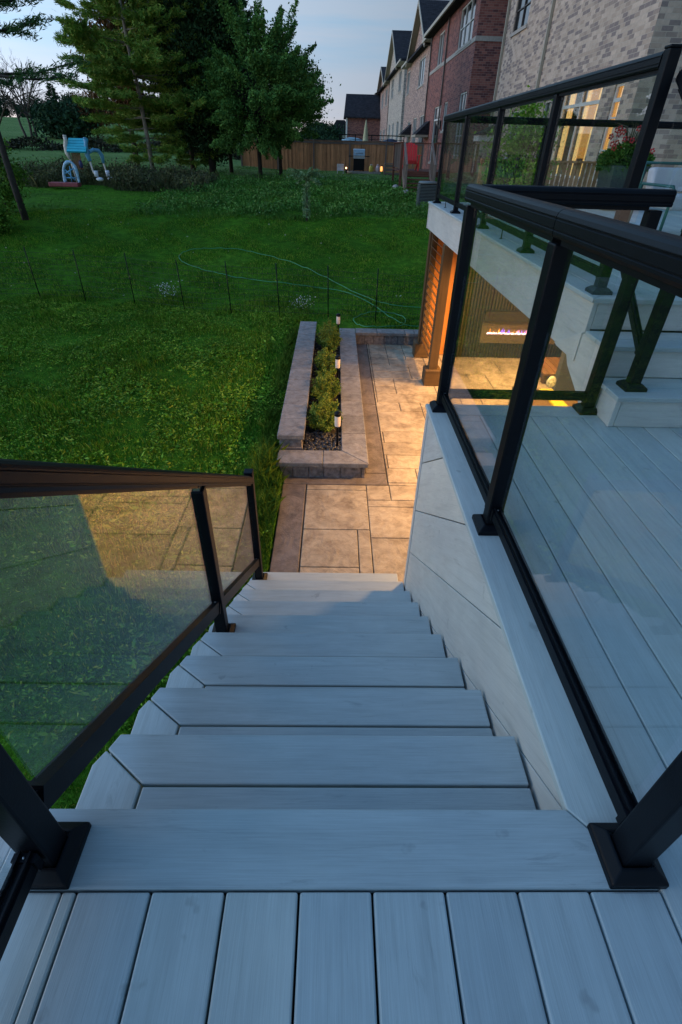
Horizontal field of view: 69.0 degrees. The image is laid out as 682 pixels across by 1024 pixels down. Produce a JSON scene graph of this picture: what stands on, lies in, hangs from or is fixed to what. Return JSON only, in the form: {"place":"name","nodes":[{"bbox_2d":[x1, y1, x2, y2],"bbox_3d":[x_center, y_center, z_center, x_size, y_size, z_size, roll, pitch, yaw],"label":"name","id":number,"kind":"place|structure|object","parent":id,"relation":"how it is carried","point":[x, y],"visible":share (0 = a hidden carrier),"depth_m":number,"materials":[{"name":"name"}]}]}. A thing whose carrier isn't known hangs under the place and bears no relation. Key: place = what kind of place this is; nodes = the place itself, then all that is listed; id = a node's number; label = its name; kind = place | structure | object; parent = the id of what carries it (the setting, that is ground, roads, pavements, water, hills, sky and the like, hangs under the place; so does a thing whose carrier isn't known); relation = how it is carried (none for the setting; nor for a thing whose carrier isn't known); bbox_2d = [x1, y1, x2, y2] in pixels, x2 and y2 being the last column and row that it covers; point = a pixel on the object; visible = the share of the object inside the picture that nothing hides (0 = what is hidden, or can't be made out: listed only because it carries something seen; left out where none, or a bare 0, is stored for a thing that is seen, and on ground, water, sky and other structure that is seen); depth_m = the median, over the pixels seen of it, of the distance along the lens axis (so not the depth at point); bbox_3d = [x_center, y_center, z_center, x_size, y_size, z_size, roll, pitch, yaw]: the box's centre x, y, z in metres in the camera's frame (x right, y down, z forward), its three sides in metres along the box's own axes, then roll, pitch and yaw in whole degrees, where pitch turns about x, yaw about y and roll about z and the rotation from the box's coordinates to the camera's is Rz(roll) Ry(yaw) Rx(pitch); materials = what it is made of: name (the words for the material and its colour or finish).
{"place":"outdoors","nodes":[
{"label":"outdoors","id":0,"kind":"place"},
{"bbox_2d":[0,0,417,128],"label":"sky","id":1,"kind":"structure","parent":0,"point":[352,38],"materials":[{"name":"blue"}]},
{"bbox_2d":[1,156,466,236],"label":"rough grass","id":2,"kind":"structure","parent":0,"point":[189,208],"depth_m":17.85,"materials":[{"name":"green plant"}]},
{"bbox_2d":[0,117,468,808],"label":"ground","id":3,"kind":"structure","parent":0,"point":[10,127],"depth_m":7.59,"materials":[{"name":"green plant"}]},
{"bbox_2d":[0,92,17,116],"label":"tree","id":4,"kind":"object","parent":3,"relation":"on","point":[7,112],"visible":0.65,"depth_m":116.06,"materials":[{"name":"green plant"}]},
{"bbox_2d":[0,196,22,234],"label":"shrub","id":5,"kind":"object","parent":3,"relation":"on","point":[3,217],"visible":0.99,"depth_m":13.62,"materials":[{"name":"green plant"}]},
{"bbox_2d":[0,137,32,212],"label":"shrub","id":6,"kind":"object","parent":3,"relation":"on","point":[6,192],"visible":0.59,"depth_m":14.56,"materials":[{"name":"green plant"}]},
{"bbox_2d":[0,49,47,136],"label":"bare tree","id":7,"kind":"object","parent":3,"relation":"on","point":[27,105],"visible":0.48,"depth_m":45.88,"materials":[{"name":"brown plant"}]},
{"bbox_2d":[7,93,45,116],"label":"tree","id":8,"kind":"object","parent":3,"relation":"on","point":[36,102],"visible":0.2,"depth_m":115.83,"materials":[{"name":"green plant"}]},
{"bbox_2d":[0,0,90,219],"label":"pine tree","id":9,"kind":"object","parent":3,"relation":"on","point":[32,73],"visible":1,"depth_m":12.88,"materials":[{"name":"green plant"}]},
{"bbox_2d":[42,82,59,105],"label":"pine tree","id":10,"kind":"object","parent":3,"relation":"on","point":[50,89],"visible":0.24,"depth_m":114.14,"materials":[{"name":"green plant"}]},
{"bbox_2d":[48,182,81,186],"bbox_3d":[-10.878,-12.914,19.544,1.150,0.150,0.350,1,36,-1],"label":"sandbox edge","id":11,"kind":"object","parent":3,"relation":"on","point":[64,184],"visible":1,"depth_m":19.41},
{"bbox_2d":[56,90,77,107],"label":"tree","id":12,"kind":"object","parent":3,"relation":"on","point":[68,95],"visible":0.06,"depth_m":113.12,"materials":[{"name":"green plant"}]},
{"bbox_2d":[21,90,113,139],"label":"tree","id":13,"kind":"object","parent":3,"relation":"on","point":[57,119],"visible":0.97,"depth_m":45.79,"materials":[{"name":"green plant"}]},
{"bbox_2d":[62,135,109,182],"bbox_3d":[-10.066,-13.848,19.505,1.908,1.554,0.808,-10,38,-15],"label":"playset","id":14,"kind":"object","parent":3,"relation":"on","point":[76,146],"visible":0.92,"depth_m":19.34,"materials":[{"name":"blue plastic"}]},
{"bbox_2d":[60,86,114,137],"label":"tree","id":15,"kind":"object","parent":3,"relation":"on","point":[91,110],"visible":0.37,"depth_m":46.77,"materials":[{"name":"green plant"}]},
{"bbox_2d":[56,0,155,164],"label":"tree","id":16,"kind":"object","parent":3,"relation":"on","point":[105,22],"visible":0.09,"depth_m":25.31,"materials":[{"name":"green plant"}]},
{"bbox_2d":[21,163,196,191],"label":"tall weeds","id":17,"kind":"object","parent":3,"relation":"on","point":[167,184],"visible":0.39,"depth_m":19.86,"materials":[{"name":"green plant"}]},
{"bbox_2d":[12,153,221,192],"bbox_3d":[-9.605,-14.504,21.147,8.318,1.174,4.720,1,36,-1],"label":"underbrush","id":18,"kind":"object","parent":3,"relation":"on","point":[130,176],"visible":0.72,"depth_m":20.61,"materials":[{"name":"green plant"}]},
{"bbox_2d":[4,135,240,159],"bbox_3d":[-33.330,-27.545,37.032,54.203,1.616,5.916,1,36,-1],"label":"hedgerow","id":19,"kind":"object","parent":3,"relation":"on","point":[44,145],"visible":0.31,"depth_m":36.52,"materials":[{"name":"green plant"}]},
{"bbox_2d":[53,0,201,169],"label":"pine tree","id":20,"kind":"object","parent":3,"relation":"on","point":[112,66],"visible":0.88,"depth_m":21.47,"materials":[{"name":"green plant"}]},
{"bbox_2d":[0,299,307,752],"bbox_3d":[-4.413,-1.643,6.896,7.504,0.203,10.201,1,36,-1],"label":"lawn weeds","id":21,"kind":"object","parent":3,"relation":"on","point":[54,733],"visible":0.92,"depth_m":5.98,"materials":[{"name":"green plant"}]},
{"bbox_2d":[149,280,189,300],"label":"white flowers","id":22,"kind":"object","parent":3,"relation":"on","point":[164,293],"visible":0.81,"depth_m":11.35,"materials":[{"name":"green plant"}]},
{"bbox_2d":[123,0,237,171],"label":"pine tree","id":23,"kind":"object","parent":3,"relation":"on","point":[157,104],"visible":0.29,"depth_m":23.11,"materials":[{"name":"green plant"}]},
{"bbox_2d":[126,0,256,173],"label":"tree","id":24,"kind":"object","parent":3,"relation":"on","point":[192,132],"visible":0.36,"depth_m":22.15,"materials":[{"name":"green plant"}]},
{"bbox_2d":[0,247,422,320],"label":"wire fence","id":25,"kind":"object","parent":3,"relation":"on","point":[277,290],"visible":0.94,"depth_m":10.48,"materials":[{"name":"black metal"}]},
{"bbox_2d":[211,0,252,172],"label":"pine tree","id":26,"kind":"object","parent":3,"relation":"on","point":[230,156],"visible":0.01,"depth_m":27.51,"materials":[{"name":"green plant"}]},
{"bbox_2d":[200,325,298,635],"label":"edge grass","id":27,"kind":"structure","parent":3,"relation":"on","point":[266,453],"depth_m":5.25,"materials":[{"name":"green plant"}]},
{"bbox_2d":[182,0,333,178],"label":"tree","id":28,"kind":"object","parent":3,"relation":"on","point":[270,58],"visible":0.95,"depth_m":22.20,"materials":[{"name":"green plant"}]},
{"bbox_2d":[232,41,340,176],"bbox_3d":[-2.995,-20.538,25.301,5.790,5.920,5.060,13,38,15],"label":"tree","id":29,"kind":"object","parent":3,"relation":"on","point":[310,65],"visible":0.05,"depth_m":24.98,"materials":[{"name":"green plant"}]},
{"bbox_2d":[179,247,420,327],"bbox_3d":[-1.083,-5.694,12.167,7.795,0.598,2.221,30,45,33],"label":"garden hose","id":30,"kind":"object","parent":3,"relation":"on","point":[322,288],"visible":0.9,"depth_m":12.26,"materials":[{"name":"green rubber"}]},
{"bbox_2d":[287,295,321,314],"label":"white flowers","id":31,"kind":"object","parent":3,"relation":"on","point":[303,304],"visible":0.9,"depth_m":10.87,"materials":[{"name":"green plant"}]},
{"bbox_2d":[286,166,323,220],"bbox_3d":[-1.108,-9.881,15.425,1.198,1.447,1.216,1,36,-1],"label":"ornamental bush","id":32,"kind":"object","parent":3,"relation":"on","point":[304,177],"visible":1,"depth_m":15.27,"materials":[{"name":"green plant"}]},
{"bbox_2d":[301,121,332,138],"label":"tree","id":33,"kind":"object","parent":3,"relation":"on","point":[311,129],"visible":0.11,"depth_m":105.63,"materials":[{"name":"green plant"}]},
{"bbox_2d":[307,120,345,139],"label":"tree","id":34,"kind":"object","parent":3,"relation":"on","point":[332,132],"visible":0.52,"depth_m":93.99,"materials":[{"name":"green plant"}]},
{"bbox_2d":[241,138,423,172],"bbox_3d":[-0.588,-23.342,32.454,11.937,1.913,0.135,1,36,-1],"label":"wooden fence","id":35,"kind":"object","parent":3,"relation":"on","point":[322,155],"visible":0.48,"depth_m":32.45,"materials":[{"name":"brown wood"}]},
{"bbox_2d":[334,120,345,137],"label":"distant house","id":36,"kind":"structure","parent":3,"relation":"on","point":[342,122],"depth_m":117.92,"materials":[{"name":"grey brick"}]},
{"bbox_2d":[342,137,361,141],"bbox_3d":[0.839,-28.733,38.472,1.783,0.551,1.108,1,36,-1],"label":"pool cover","id":37,"kind":"object","parent":3,"relation":"on","point":[353,139],"visible":0.3,"depth_m":38.09,"materials":[{"name":"blue plastic"}]},
{"bbox_2d":[344,94,380,140],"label":"brick house","id":38,"kind":"structure","parent":3,"relation":"on","point":[359,109],"depth_m":75.81,"materials":[{"name":"brown brick"}]},
{"bbox_2d":[362,118,367,141],"bbox_3d":[1.771,-26.816,36.156,0.600,3.000,0.585,1,36,-1],"label":"patio umbrella","id":39,"kind":"object","parent":3,"relation":"on","point":[365,136],"visible":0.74,"depth_m":35.68,"materials":[{"name":"yellow fabric"}]},
{"bbox_2d":[350,171,380,173],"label":"wooden platform","id":40,"kind":"structure","parent":3,"relation":"on","point":[362,172],"depth_m":30.72,"materials":[{"name":"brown wood"}]},
{"bbox_2d":[351,149,369,170],"bbox_3d":[1.122,-22.074,31.156,1.320,1.217,0.564,1,36,-1],"label":"barbecue grill","id":41,"kind":"object","parent":40,"relation":"on","point":[358,156],"visible":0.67,"depth_m":30.88,"materials":[{"name":"black metal"}]},
{"bbox_2d":[339,134,404,141],"bbox_3d":[2.253,-27.039,37.238,4.860,2.100,0.060,1,36,-1],"label":"metal railing","id":42,"kind":"object","parent":3,"relation":"on","point":[371,139],"visible":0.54,"depth_m":36.65,"materials":[{"name":"black metal"}]},
{"bbox_2d":[376,67,389,140],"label":"brick house","id":43,"kind":"structure","parent":3,"relation":"on","point":[383,89],"depth_m":69.45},
{"bbox_2d":[383,163,398,174],"bbox_3d":[3.184,-21.289,30.781,1.050,0.590,0.530,1,36,-1],"label":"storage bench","id":44,"kind":"object","parent":3,"relation":"on","point":[385,169],"visible":0.48,"depth_m":30.61,"materials":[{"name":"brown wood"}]},
{"bbox_2d":[384,30,411,141],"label":"brick house","id":45,"kind":"structure","parent":3,"relation":"on","point":[395,75],"depth_m":54.19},
{"bbox_2d":[397,70,401,93],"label":"window","id":46,"kind":"structure","parent":45,"relation":"in","point":[400,77],"depth_m":51.79,"materials":[{"name":"white glass"}]},
{"bbox_2d":[401,0,449,141],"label":"brick house","id":47,"kind":"structure","parent":3,"relation":"on","point":[415,65],"depth_m":39.32,"materials":[{"name":"brown brick"}]},
{"bbox_2d":[398,124,410,136],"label":"door canopy","id":48,"kind":"object","parent":47,"relation":"attached to","point":[406,131],"visible":0.8,"depth_m":43.48,"materials":[{"name":"black"}]},
{"bbox_2d":[405,70,410,96],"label":"window","id":49,"kind":"structure","parent":47,"relation":"in","point":[408,81],"depth_m":45.91,"materials":[{"name":"white glass"}]},
{"bbox_2d":[412,118,416,141],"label":"window","id":50,"kind":"structure","parent":47,"relation":"in","point":[415,119],"depth_m":42.01,"materials":[{"name":"white glass"}]},
{"bbox_2d":[417,55,425,89],"bbox_3d":[6.254,-33.991,38.367,0.152,1.760,3.360,1,36,-1],"label":"window","id":51,"kind":"structure","parent":47,"relation":"in","point":[422,62],"depth_m":38.61,"materials":[{"name":"white glass"}]},
{"bbox_2d":[416,181,436,207],"bbox_3d":[3.112,-11.525,17.994,0.690,0.820,0.690,1,36,-1],"label":"air conditioner","id":52,"kind":"object","parent":3,"relation":"on","point":[426,191],"visible":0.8,"depth_m":17.71,"materials":[{"name":"metal"}]},
{"bbox_2d":[392,142,479,191],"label":"wooden deck","id":53,"kind":"structure","parent":3,"relation":"on","point":[405,172],"depth_m":21.37,"materials":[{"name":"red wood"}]},
{"bbox_2d":[402,143,421,170],"bbox_3d":[3.045,-15.545,21.714,0.840,1.025,0.959,1,36,-1],"label":"adirondack chair","id":54,"kind":"object","parent":53,"relation":"on","point":[410,156],"visible":0.62,"depth_m":21.83,"materials":[{"name":"red plastic"}]},
{"bbox_2d":[422,0,508,183],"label":"brick house","id":55,"kind":"structure","parent":3,"relation":"on","point":[466,36],"depth_m":25.12,"materials":[{"name":"red brick"}]},
{"bbox_2d":[411,121,429,137],"bbox_3d":[5.445,-26.313,34.076,0.880,0.880,2.200,1,36,-1],"label":"door canopy","id":56,"kind":"object","parent":55,"relation":"attached to","point":[422,131],"visible":1,"depth_m":33.37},
{"bbox_2d":[428,106,440,163],"bbox_3d":[5.950,-23.750,31.311,0.152,2.910,2.660,1,36,-1],"label":"door","id":57,"kind":"structure","parent":55,"relation":"in","point":[437,108],"depth_m":31.56,"materials":[{"name":"white glass"}]},
{"bbox_2d":[435,30,444,69],"bbox_3d":[6.034,-27.866,29.897,0.152,1.600,2.060,1,36,-1],"label":"window","id":58,"kind":"structure","parent":55,"relation":"in","point":[442,35],"depth_m":30.11,"materials":[{"name":"white glass"}]},
{"bbox_2d":[440,102,447,132],"bbox_3d":[5.988,-22.734,28.582,0.152,1.410,1.260,1,36,-1],"label":"window","id":59,"kind":"structure","parent":55,"relation":"in","point":[446,103],"depth_m":28.74,"materials":[{"name":"white glass"}]},
{"bbox_2d":[451,91,466,158],"bbox_3d":[6.011,-19.526,25.108,0.152,2.660,1.860,1,36,-1],"label":"window","id":60,"kind":"structure","parent":55,"relation":"in","point":[463,95],"depth_m":25.25,"materials":[{"name":"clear glass"}]},
{"bbox_2d":[455,0,476,53],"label":"window","id":61,"kind":"structure","parent":55,"relation":"in","point":[468,12],"depth_m":24.13,"materials":[{"name":"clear glass"}]},
{"bbox_2d":[470,124,495,183],"bbox_3d":[6.285,-15.575,22.058,0.990,2.800,1.100,1,36,-1],"label":"porch bay","id":62,"kind":"object","parent":3,"relation":"on","point":[480,136],"visible":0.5,"depth_m":21.49,"materials":[{"name":"beige brick"}]},
{"bbox_2d":[473,85,567,185],"bbox_3d":[3.648,-6.453,10.583,1.908,4.060,1.805,-14,39,-21],"label":"garden tree","id":63,"kind":"object","parent":3,"relation":"on","point":[520,172],"visible":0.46,"depth_m":9.90,"materials":[{"name":"green plant"}]},
{"bbox_2d":[477,158,598,186],"bbox_3d":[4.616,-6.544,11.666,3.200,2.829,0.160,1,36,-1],"label":"slat railing","id":64,"kind":"object","parent":3,"relation":"on","point":[481,169],"visible":0.19,"depth_m":10.94,"materials":[{"name":"brown wood"}]},
{"bbox_2d":[489,0,681,192],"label":"brick house","id":65,"kind":"structure","parent":3,"relation":"on","point":[546,42],"depth_m":14.00,"materials":[{"name":"grey brick"}]},
{"bbox_2d":[505,110,525,161],"bbox_3d":[6.853,-14.796,19.595,0.152,1.710,1.960,1,36,-1],"label":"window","id":66,"kind":"structure","parent":65,"relation":"in","point":[517,111],"depth_m":19.77,"materials":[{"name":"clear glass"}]},
{"bbox_2d":[510,0,530,37],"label":"window","id":67,"kind":"structure","parent":65,"relation":"in","point":[523,8],"depth_m":19.09,"materials":[{"name":"clear glass"}]},
{"bbox_2d":[534,100,551,157],"bbox_3d":[6.921,-12.833,17.005,0.062,2.000,0.700,1,36,-1],"label":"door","id":68,"kind":"structure","parent":65,"relation":"in","point":[548,102],"depth_m":16.70,"materials":[{"name":"white glass"}]},
{"bbox_2d":[551,86,622,178],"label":"patio door","id":69,"kind":"structure","parent":65,"relation":"in","point":[591,104],"depth_m":15.29,"materials":[{"name":"beige glass"}]},
{"bbox_2d":[592,83,624,180],"bbox_3d":[7.021,-9.788,12.852,0.194,2.020,0.500,1,36,-1],"label":"window","id":70,"kind":"structure","parent":65,"relation":"in","point":[615,99],"depth_m":12.73,"materials":[{"name":"clear glass"}]},
{"bbox_2d":[337,164,343,173],"bbox_3d":[-0.040,-21.186,30.597,0.420,0.483,0.400,1,36,-1],"label":"plastic stool","id":71,"kind":"object","parent":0,"point":[340,167],"visible":1,"depth_m":30.67,"materials":[{"name":"white plastic"}]},
{"bbox_2d":[298,344,492,572],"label":"patio","id":72,"kind":"structure","parent":0,"point":[365,473],"depth_m":5.30,"materials":[{"name":"tile"}]},
{"bbox_2d":[276,321,368,478],"bbox_3d":[-0.227,-1.897,7.393,1.010,0.550,4.960,1,36,-1],"label":"raised planter","id":73,"kind":"object","parent":72,"relation":"on","point":[350,460],"visible":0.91,"depth_m":6.07,"materials":[{"name":"stone"}]},
{"bbox_2d":[303,333,341,450],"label":"river pebbles","id":74,"kind":"object","parent":73,"relation":"on","point":[319,443],"visible":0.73,"depth_m":5.79,"materials":[{"name":"grey gravel"}]},
{"bbox_2d":[306,394,342,432],"bbox_3d":[-0.207,-1.196,6.019,0.476,0.448,0.773,1,36,-1],"label":"shrub","id":75,"kind":"object","parent":73,"relation":"in","point":[318,414],"visible":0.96,"depth_m":5.92,"materials":[{"name":"green plant"}]},
{"bbox_2d":[309,368,342,402],"bbox_3d":[-0.208,-1.694,6.670,0.488,0.445,0.791,1,36,-1],"label":"shrub","id":76,"kind":"object","parent":73,"relation":"on","point":[324,385],"visible":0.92,"depth_m":6.62,"materials":[{"name":"green plant"}]},
{"bbox_2d":[314,346,341,376],"bbox_3d":[-0.205,-2.253,7.462,0.440,0.427,0.877,1,36,-1],"label":"shrub","id":77,"kind":"object","parent":73,"relation":"on","point":[321,361],"visible":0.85,"depth_m":7.38,"materials":[{"name":"green plant"}]},
{"bbox_2d":[315,317,341,350],"bbox_3d":[-0.212,-3.008,8.426,0.491,0.471,1.206,1,36,-1],"label":"shrub","id":78,"kind":"object","parent":73,"relation":"on","point":[327,339],"visible":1,"depth_m":8.30,"materials":[{"name":"green plant"}]},
{"bbox_2d":[334,411,340,445],"bbox_3d":[-0.040,-0.919,5.568,0.076,0.446,0.076,1,36,-1],"label":"path light","id":79,"kind":"object","parent":73,"relation":"in","point":[337,414],"visible":0.98,"depth_m":5.48,"materials":[{"name":"beige"}]},
{"bbox_2d":[335,355,340,383],"bbox_3d":[-0.049,-1.998,7.034,0.076,0.446,0.076,1,36,-1],"label":"path light","id":80,"kind":"object","parent":73,"relation":"on","point":[337,361],"visible":0.98,"depth_m":6.94,"materials":[{"name":"beige"}]},
{"bbox_2d":[336,313,340,333],"bbox_3d":[-0.050,-3.284,8.782,0.076,0.446,0.076,1,36,-1],"label":"path light","id":81,"kind":"object","parent":73,"relation":"on","point":[338,315],"visible":0.94,"depth_m":8.69,"materials":[{"name":"black"}]},
{"bbox_2d":[269,344,387,572],"bbox_3d":[-0.065,-0.730,5.981,1.133,0.031,8.100,1,36,-1],"label":"patio border","id":82,"kind":"object","parent":72,"relation":"on","point":[286,549],"visible":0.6,"depth_m":5.38,"materials":[{"name":"stone"}]},
{"bbox_2d":[0,404,681,1023],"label":"deck","id":83,"kind":"structure","parent":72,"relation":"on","point":[338,916],"depth_m":1.02,"materials":[{"name":"grey wood"}]},
{"bbox_2d":[429,184,681,888],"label":"glass railing","id":84,"kind":"object","parent":83,"relation":"on","point":[647,831],"visible":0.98,"depth_m":1.44,"materials":[{"name":"metal"}]},
{"bbox_2d":[355,328,417,344],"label":"garden wall","id":85,"kind":"structure","parent":72,"relation":"on","point":[387,336],"depth_m":9.23,"materials":[{"name":"stone"}]},
{"bbox_2d":[300,344,551,581],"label":"patio slabs","id":86,"kind":"structure","parent":72,"relation":"on","point":[335,518],"depth_m":5.33,"materials":[{"name":"stone"}]},
{"bbox_2d":[75,572,535,809],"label":"staircase","id":87,"kind":"structure","parent":86,"relation":"on","point":[295,690],"depth_m":1.64,"materials":[{"name":"grey wood"}]},
{"bbox_2d":[0,459,267,960],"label":"stair railing","id":88,"kind":"object","parent":87,"relation":"on","point":[45,848],"visible":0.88,"depth_m":1.05,"materials":[{"name":"metal"}]},
{"bbox_2d":[412,231,437,357],"bbox_3d":[1.420,-3.554,8.225,0.250,1.928,0.250,1,36,-1],"label":"deck post","id":89,"kind":"object","parent":86,"relation":"on","point":[418,350],"visible":0.71,"depth_m":8.23,"materials":[{"name":"brown wood"}]},
{"bbox_2d":[421,244,453,385],"bbox_3d":[1.420,-2.795,7.194,0.250,1.928,0.250,1,36,-1],"label":"deck post","id":90,"kind":"object","parent":86,"relation":"on","point":[431,370],"visible":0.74,"depth_m":7.16,"materials":[{"name":"brown wood"}]},
{"bbox_2d":[420,234,441,356],"bbox_3d":[1.413,-3.272,7.637,0.068,1.670,1.140,1,36,-1],"label":"louvre screen","id":91,"kind":"object","parent":90,"relation":"attached to","point":[425,315],"visible":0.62,"depth_m":7.89,"materials":[{"name":"brown wood"}]},
{"bbox_2d":[426,201,681,427],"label":"deck","id":92,"kind":"structure","parent":90,"relation":"on","point":[506,269],"depth_m":2.99,"materials":[{"name":"grey wood"}]},
{"bbox_2d":[432,44,681,294],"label":"glass railing","id":93,"kind":"object","parent":92,"relation":"on","point":[661,66],"visible":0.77,"depth_m":3.54,"materials":[{"name":"metal"}]},
{"bbox_2d":[596,165,649,210],"bbox_3d":[4.007,-4.703,7.192,0.500,0.537,0.500,1,36,-1],"label":"flower pot","id":94,"kind":"object","parent":92,"relation":"on","point":[614,177],"visible":0.31,"depth_m":6.97,"materials":[{"name":"grey ceramic"}]},
{"bbox_2d":[595,120,662,171],"bbox_3d":[4.015,-5.088,6.918,0.774,0.596,0.699,1,36,-1],"label":"flowering plant","id":95,"kind":"object","parent":94,"relation":"in","point":[621,154],"visible":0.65,"depth_m":6.85,"materials":[{"name":"green leaf"},{"name":"red petal"},{"name":"plant stem"}]},
{"bbox_2d":[616,70,681,391],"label":"stair railing","id":96,"kind":"object","parent":92,"relation":"on","point":[645,342],"visible":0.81,"depth_m":2.54,"materials":[{"name":"metal"}]},
{"bbox_2d":[628,161,681,231],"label":"patio chair","id":97,"kind":"object","parent":92,"relation":"on","point":[664,177],"visible":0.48,"depth_m":4.92,"materials":[{"name":"white metal"}]},
{"bbox_2d":[426,238,456,353],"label":"cedar wall","id":98,"kind":"structure","parent":86,"relation":"on","point":[438,259],"depth_m":8.23,"materials":[{"name":"brown wood"}]},
{"bbox_2d":[455,266,561,357],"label":"feature wall","id":99,"kind":"structure","parent":86,"relation":"on","point":[482,294],"depth_m":8.43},
{"bbox_2d":[478,310,554,344],"bbox_3d":[3.061,-3.136,8.460,1.320,0.530,0.100,1,36,-1],"label":"fireplace","id":100,"kind":"object","parent":99,"relation":"attached to","point":[507,327],"visible":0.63,"depth_m":8.49,"materials":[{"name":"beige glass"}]},
{"bbox_2d":[508,386,577,405],"bbox_3d":[2.941,-1.383,6.676,1.100,0.295,0.850,1,36,-1],"label":"patio sofa","id":101,"kind":"object","parent":86,"relation":"on","point":[551,403],"visible":0.16,"depth_m":6.53,"materials":[{"name":"fabric"}]},
{"bbox_2d":[546,376,556,387],"bbox_3d":[2.951,-1.825,6.952,0.135,0.172,0.085,1,36,-1],"label":"throw pillow","id":102,"kind":"object","parent":101,"relation":"on","point":[551,381],"visible":1,"depth_m":6.92,"materials":[{"name":"beige fabric"}]},
{"bbox_2d":[540,357,559,383],"bbox_3d":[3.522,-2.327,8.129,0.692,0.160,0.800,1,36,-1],"label":"coffee table","id":103,"kind":"object","parent":86,"relation":"on","point":[550,366],"visible":0.28,"depth_m":7.99,"materials":[{"name":"brown wood"}]},
{"bbox_2d":[551,351,574,390],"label":"partition wall","id":104,"kind":"structure","parent":86,"relation":"on","point":[564,382],"depth_m":7.31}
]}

